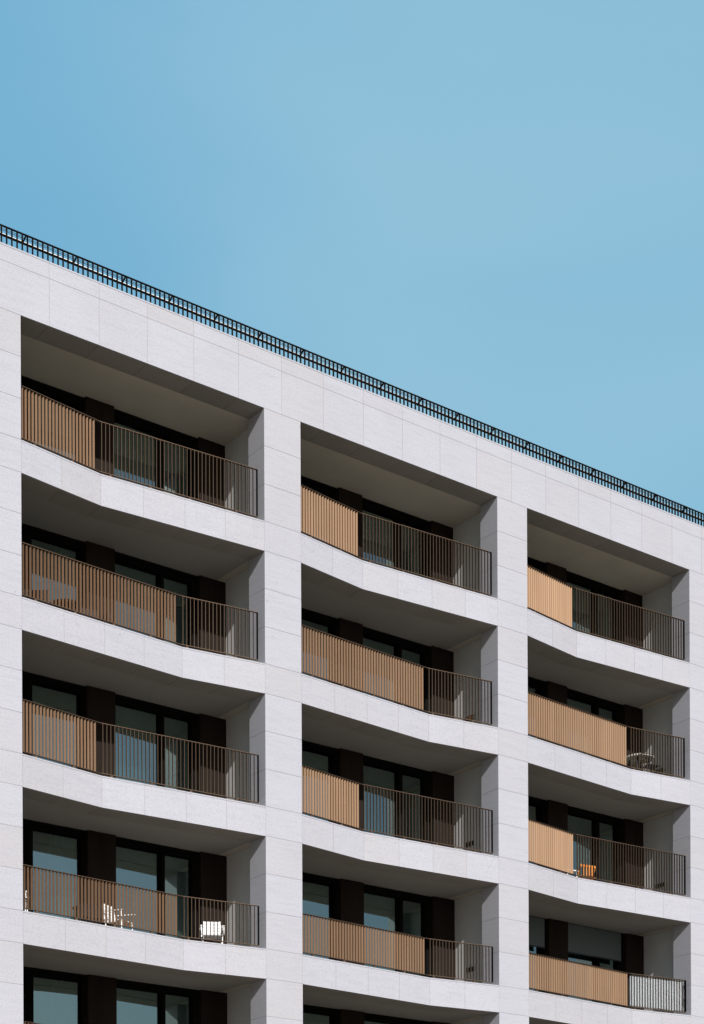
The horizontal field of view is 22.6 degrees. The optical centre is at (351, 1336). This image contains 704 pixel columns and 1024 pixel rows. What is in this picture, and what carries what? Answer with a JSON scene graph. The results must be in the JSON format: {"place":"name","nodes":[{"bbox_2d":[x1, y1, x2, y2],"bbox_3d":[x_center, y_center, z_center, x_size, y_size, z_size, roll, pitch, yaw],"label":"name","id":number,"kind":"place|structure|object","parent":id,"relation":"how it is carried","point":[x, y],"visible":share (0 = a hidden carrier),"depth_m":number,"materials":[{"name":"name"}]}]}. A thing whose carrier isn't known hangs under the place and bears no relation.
{"place":"outdoors","nodes":[
{"label":"outdoors","id":0,"kind":"place"},
{"bbox_2d":[22,588,56,606],"bbox_3d":[-6.696,-15.516,37.447,0.700,0.880,0.740,0,0,3],"label":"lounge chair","id":1,"kind":"object","parent":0,"point":[39,596],"visible":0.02,"depth_m":37.07,"materials":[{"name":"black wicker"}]},
{"bbox_2d":[73,903,101,924],"bbox_3d":[-5.738,-9.007,38.301,0.510,0.655,0.430,0,0,-37],"label":"chair","id":2,"kind":"object","parent":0,"point":[90,913],"visible":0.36,"depth_m":38.16,"materials":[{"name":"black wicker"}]},
{"bbox_2d":[0,0,703,525],"label":"sky","id":3,"kind":"structure","parent":0,"point":[490,212],"materials":[{"name":"blue"}]},
{"bbox_3d":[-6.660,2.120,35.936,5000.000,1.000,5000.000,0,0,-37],"label":"ground","id":4,"kind":"structure","parent":0,"visible":0},
{"bbox_2d":[0,224,703,1023],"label":"apartment building","id":5,"kind":"structure","parent":4,"relation":"on","point":[350,704],"depth_m":41.22,"materials":[{"name":"stone"}]},
{"bbox_2d":[21,375,83,465],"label":"window","id":6,"kind":"structure","parent":5,"relation":"in","point":[71,400],"depth_m":38.75,"materials":[{"name":"black glass"}]},
{"bbox_2d":[21,523,84,607],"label":"window","id":7,"kind":"structure","parent":5,"relation":"in","point":[28,532],"depth_m":39.02,"materials":[{"name":"black glass"}]},
{"bbox_2d":[22,671,84,770],"bbox_3d":[-7.097,-13.146,38.363,2.800,2.541,0.240,0,0,-37],"label":"window","id":8,"kind":"structure","parent":5,"relation":"in","point":[28,679],"depth_m":38.68,"materials":[{"name":"black glass"}]},
{"bbox_2d":[23,819,85,919],"bbox_3d":[-7.137,-9.945,38.434,2.800,2.541,0.418,0,0,-37],"label":"window","id":9,"kind":"structure","parent":5,"relation":"in","point":[61,837],"depth_m":39.08,"materials":[{"name":"black glass"}]},
{"bbox_2d":[23,966,86,1023],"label":"window","id":10,"kind":"structure","parent":5,"relation":"in","point":[62,983],"depth_m":39.08,"materials":[{"name":"black glass"}]},
{"bbox_2d":[77,608,110,623],"bbox_3d":[-5.725,-15.520,38.393,0.740,0.880,0.700,0,0,-29],"label":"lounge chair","id":11,"kind":"object","parent":5,"relation":"on","point":[93,615],"visible":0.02,"depth_m":38.46,"materials":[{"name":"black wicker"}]},
{"bbox_2d":[104,904,134,929],"bbox_3d":[-5.156,-9.107,38.801,0.561,0.851,0.560,0,0,25],"label":"garden chair","id":12,"kind":"object","parent":5,"relation":"on","point":[114,917],"visible":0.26,"depth_m":38.82,"materials":[{"name":"white paint"}]},
{"bbox_2d":[114,409,196,500],"bbox_3d":[-4.546,-19.556,40.317,2.234,2.541,0.240,0,0,-37],"label":"window","id":13,"kind":"structure","parent":5,"relation":"in","point":[121,419],"depth_m":40.36,"materials":[{"name":"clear glass"}]},
{"bbox_2d":[115,551,197,649],"bbox_3d":[-4.532,-16.356,40.317,2.234,2.541,0.240,0,0,-37],"label":"window","id":14,"kind":"structure","parent":5,"relation":"in","point":[187,581],"depth_m":40.47,"materials":[{"name":"black glass"}]},
{"bbox_2d":[115,694,197,792],"bbox_3d":[-4.573,-13.156,40.387,2.234,2.541,0.417,0,0,-37],"label":"window","id":15,"kind":"structure","parent":5,"relation":"in","point":[125,717],"depth_m":40.33,"materials":[{"name":"black glass"}]},
{"bbox_2d":[116,836,198,940],"bbox_3d":[-4.506,-9.956,40.317,2.234,2.541,0.240,0,0,-37],"label":"window","id":16,"kind":"structure","parent":5,"relation":"in","point":[162,850],"depth_m":40.48,"materials":[{"name":"black glass"}]},
{"bbox_2d":[117,979,199,1023],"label":"window","id":17,"kind":"structure","parent":5,"relation":"in","point":[161,990],"depth_m":40.41,"materials":[{"name":"black glass"}]},
{"bbox_2d":[200,921,224,943],"bbox_3d":[-3.192,-9.116,40.264,0.560,0.851,0.561,0,0,-7],"label":"garden chair","id":18,"kind":"object","parent":5,"relation":"on","point":[212,931],"visible":0.58,"depth_m":40.46,"materials":[{"name":"white paint"}]},
{"bbox_2d":[301,476,336,546],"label":"window","id":19,"kind":"structure","parent":5,"relation":"in","point":[329,491],"depth_m":43.16,"materials":[{"name":"black glass"}]},
{"bbox_2d":[301,608,337,684],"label":"window","id":20,"kind":"structure","parent":5,"relation":"in","point":[318,621],"depth_m":43.19,"materials":[{"name":"black glass"}]},
{"bbox_2d":[302,740,337,823],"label":"window","id":21,"kind":"structure","parent":5,"relation":"in","point":[320,757],"depth_m":43.19,"materials":[{"name":"black glass"}]},
{"bbox_2d":[302,872,338,960],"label":"window","id":22,"kind":"structure","parent":5,"relation":"in","point":[327,886],"depth_m":43.34,"materials":[{"name":"black glass"}]},
{"bbox_2d":[303,1004,338,1023],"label":"window","id":23,"kind":"structure","parent":5,"relation":"in","point":[332,1012],"depth_m":43.13,"materials":[{"name":"black glass"}]},
{"bbox_2d":[362,497,429,578],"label":"window","id":24,"kind":"structure","parent":5,"relation":"in","point":[369,507],"depth_m":44.60,"materials":[{"name":"black glass"}]},
{"bbox_2d":[363,626,429,713],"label":"window","id":25,"kind":"structure","parent":5,"relation":"in","point":[405,649],"depth_m":44.61,"materials":[{"name":"black glass"}]},
{"bbox_2d":[363,755,430,843],"bbox_3d":[1.060,-13.179,44.545,2.234,2.541,0.240,0,0,-37],"label":"window","id":26,"kind":"structure","parent":5,"relation":"in","point":[380,773],"depth_m":44.60,"materials":[{"name":"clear glass"}]},
{"bbox_2d":[364,884,430,977],"bbox_3d":[1.073,-9.979,44.545,2.234,2.541,0.240,0,0,-37],"label":"window","id":27,"kind":"structure","parent":5,"relation":"in","point":[384,908],"depth_m":44.61,"materials":[{"name":"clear glass"}]},
{"bbox_2d":[364,1013,431,1023],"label":"window","id":28,"kind":"structure","parent":5,"relation":"in","point":[369,1018],"depth_m":44.34,"materials":[{"name":"black glass"}]},
{"bbox_2d":[527,557,544,615],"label":"window","id":29,"kind":"structure","parent":5,"relation":"in","point":[539,565],"depth_m":47.49,"materials":[{"name":"black glass"}]},
{"bbox_2d":[528,676,545,740],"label":"window","id":30,"kind":"structure","parent":5,"relation":"in","point":[536,686],"depth_m":47.55,"materials":[{"name":"black glass"}]},
{"bbox_2d":[528,796,545,867],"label":"window","id":31,"kind":"structure","parent":5,"relation":"in","point":[536,806],"depth_m":47.54,"materials":[{"name":"black glass"}]},
{"bbox_2d":[529,916,546,992],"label":"window","id":32,"kind":"structure","parent":5,"relation":"in","point":[536,924],"depth_m":47.38,"materials":[{"name":"black glass"}]},
{"bbox_2d":[577,864,595,879],"bbox_3d":[6.250,-12.304,47.662,0.510,0.779,0.452,0,0,-27],"label":"wooden chair","id":33,"kind":"object","parent":5,"relation":"on","point":[586,871],"visible":0.31,"depth_m":47.49,"materials":[{"name":"orange wood"}]},
{"bbox_2d":[567,571,621,642],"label":"window","id":34,"kind":"structure","parent":5,"relation":"in","point":[577,581],"depth_m":48.86,"materials":[{"name":"black glass"}]},
{"bbox_2d":[567,688,622,765],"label":"window","id":35,"kind":"structure","parent":5,"relation":"in","point":[610,710],"depth_m":48.83,"materials":[{"name":"black glass"}]},
{"bbox_2d":[568,806,622,884],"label":"window","id":36,"kind":"structure","parent":5,"relation":"in","point":[580,821],"depth_m":48.87,"materials":[{"name":"black glass"}]},
{"bbox_2d":[568,923,623,1006],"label":"window","id":37,"kind":"structure","parent":5,"relation":"in","point":[586,945],"depth_m":48.70,"materials":[{"name":"black glass"}]},
{"bbox_2d":[624,753,653,772],"bbox_3d":[7.891,-15.517,48.462,0.820,0.767,0.820,0,0,-37],"label":"round table","id":38,"kind":"object","parent":5,"relation":"on","point":[628,759],"visible":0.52,"depth_m":48.30,"materials":[{"name":"beige laminate"}]},
{"bbox_2d":[640,758,660,774],"bbox_3d":[8.171,-15.441,48.213,0.463,0.611,0.430,0,0,-17],"label":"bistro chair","id":39,"kind":"object","parent":5,"relation":"on","point":[650,766],"visible":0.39,"depth_m":48.19,"materials":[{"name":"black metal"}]},
{"bbox_2d":[630,975,685,1010],"bbox_3d":[8.242,-9.255,47.587,1.858,0.841,0.101,0,0,-26],"label":"privacy cloth","id":40,"kind":"object","parent":5,"relation":"attached to","point":[684,999],"visible":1,"depth_m":47.59,"materials":[{"name":"white fabric"}]}
]}

